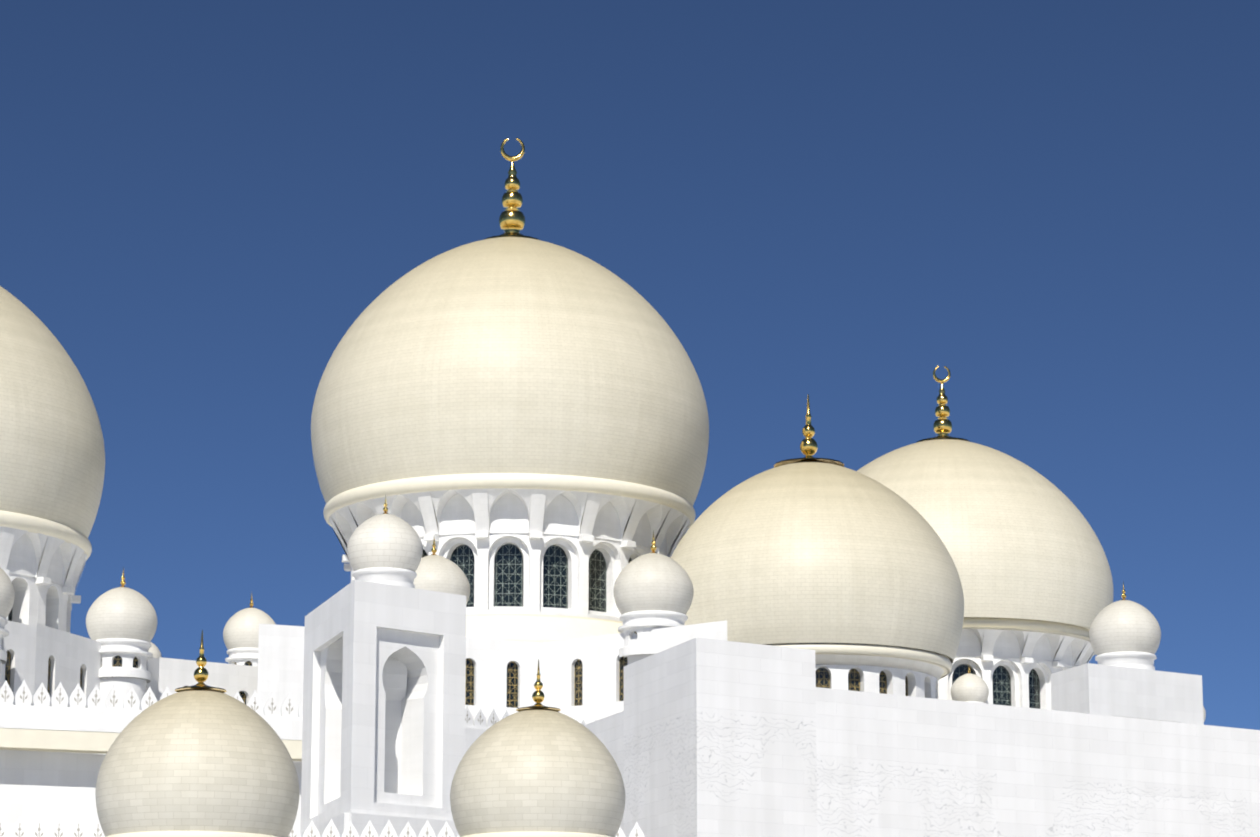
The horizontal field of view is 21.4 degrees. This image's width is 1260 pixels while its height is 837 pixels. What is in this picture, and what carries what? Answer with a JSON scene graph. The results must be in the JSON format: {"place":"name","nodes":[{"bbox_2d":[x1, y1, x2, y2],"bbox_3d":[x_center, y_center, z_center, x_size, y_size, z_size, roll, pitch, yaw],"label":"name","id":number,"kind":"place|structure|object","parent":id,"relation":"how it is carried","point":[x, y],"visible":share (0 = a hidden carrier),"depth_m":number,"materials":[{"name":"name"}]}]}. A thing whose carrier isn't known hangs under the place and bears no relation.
{"place":"outdoors","nodes":[
{"label":"outdoors","id":0,"kind":"place"},
{"bbox_2d":[0,567,302,836],"bbox_3d":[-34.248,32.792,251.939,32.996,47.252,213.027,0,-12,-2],"label":"building","id":1,"kind":"structure","parent":0,"point":[72,706],"depth_m":210.61,"materials":[{"name":"white stone"}]},
{"bbox_2d":[0,286,104,632],"bbox_3d":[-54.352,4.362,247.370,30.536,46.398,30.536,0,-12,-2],"label":"dome","id":2,"kind":"structure","parent":1,"relation":"on","point":[52,461],"depth_m":240.45,"materials":[{"name":"stone"}]},
{"bbox_2d":[95,630,299,836],"bbox_3d":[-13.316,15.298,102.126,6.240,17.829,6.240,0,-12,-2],"label":"arcade dome","id":3,"kind":"structure","parent":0,"point":[200,758],"depth_m":100.71,"materials":[{"name":"stone"}]},
{"bbox_2d":[0,816,644,836],"bbox_3d":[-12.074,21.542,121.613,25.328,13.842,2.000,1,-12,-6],"label":"parapet","id":4,"kind":"structure","parent":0,"point":[39,829],"depth_m":122.29,"materials":[{"name":"stone"}]},
{"bbox_2d":[257,530,726,761],"bbox_3d":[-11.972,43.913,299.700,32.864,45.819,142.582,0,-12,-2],"label":"building","id":5,"kind":"structure","parent":0,"point":[581,678],"depth_m":240.05,"materials":[{"name":"stone"}]},
{"bbox_2d":[311,138,708,642],"bbox_3d":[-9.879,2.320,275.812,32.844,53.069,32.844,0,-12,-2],"label":"dome","id":6,"kind":"structure","parent":5,"relation":"on","point":[513,420],"depth_m":262.83,"materials":[{"name":"stone"}]},
{"bbox_2d":[671,394,963,698],"bbox_3d":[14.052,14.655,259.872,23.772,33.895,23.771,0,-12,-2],"label":"dome","id":7,"kind":"structure","parent":5,"relation":"on","point":[851,577],"depth_m":250.79,"materials":[{"name":"stone"}]},
{"bbox_2d":[0,0,1259,729],"label":"sky","id":8,"kind":"structure","parent":0,"point":[1053,206],"materials":[{"name":"blue"}]},
{"bbox_2d":[584,638,1259,836],"bbox_3d":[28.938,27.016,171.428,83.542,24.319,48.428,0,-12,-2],"label":"wall","id":9,"kind":"structure","parent":0,"point":[700,737],"depth_m":155.36,"materials":[{"name":"stone"}]},
{"bbox_2d":[951,581,1205,724],"bbox_3d":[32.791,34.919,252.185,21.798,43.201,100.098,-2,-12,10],"label":"building","id":10,"kind":"structure","parent":0,"point":[1123,677],"depth_m":208.87,"materials":[{"name":"stone"}]},
{"label":"ground","id":11,"kind":"structure","parent":0,"visible":0},
{"bbox_2d":[300,496,465,836],"bbox_3d":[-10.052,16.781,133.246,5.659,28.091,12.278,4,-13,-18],"label":"tower","id":12,"kind":"structure","parent":11,"relation":"on","point":[383,729],"depth_m":131.24,"materials":[{"name":"stone"}]},
{"bbox_2d":[465,705,595,752],"bbox_3d":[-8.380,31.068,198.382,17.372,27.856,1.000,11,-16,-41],"label":"terrace parapet","id":13,"kind":"structure","parent":11,"relation":"on","point":[479,722],"depth_m":199.99,"materials":[{"name":"stone"}]},
{"bbox_2d":[450,659,624,836],"bbox_3d":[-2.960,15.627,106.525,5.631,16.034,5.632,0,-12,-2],"label":"arcade dome","id":14,"kind":"structure","parent":11,"relation":"on","point":[538,769],"depth_m":105.25,"materials":[{"name":"stone"}]},
{"bbox_3d":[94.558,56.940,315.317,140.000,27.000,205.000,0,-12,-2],"label":"side hall roof","id":15,"kind":"object","parent":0,"visible":0},
{"bbox_2d":[857,366,1112,709],"bbox_3d":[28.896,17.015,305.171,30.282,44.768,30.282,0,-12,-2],"label":"dome","id":16,"kind":"structure","parent":15,"relation":"on","point":[1021,542],"depth_m":294.04,"materials":[{"name":"stone"}]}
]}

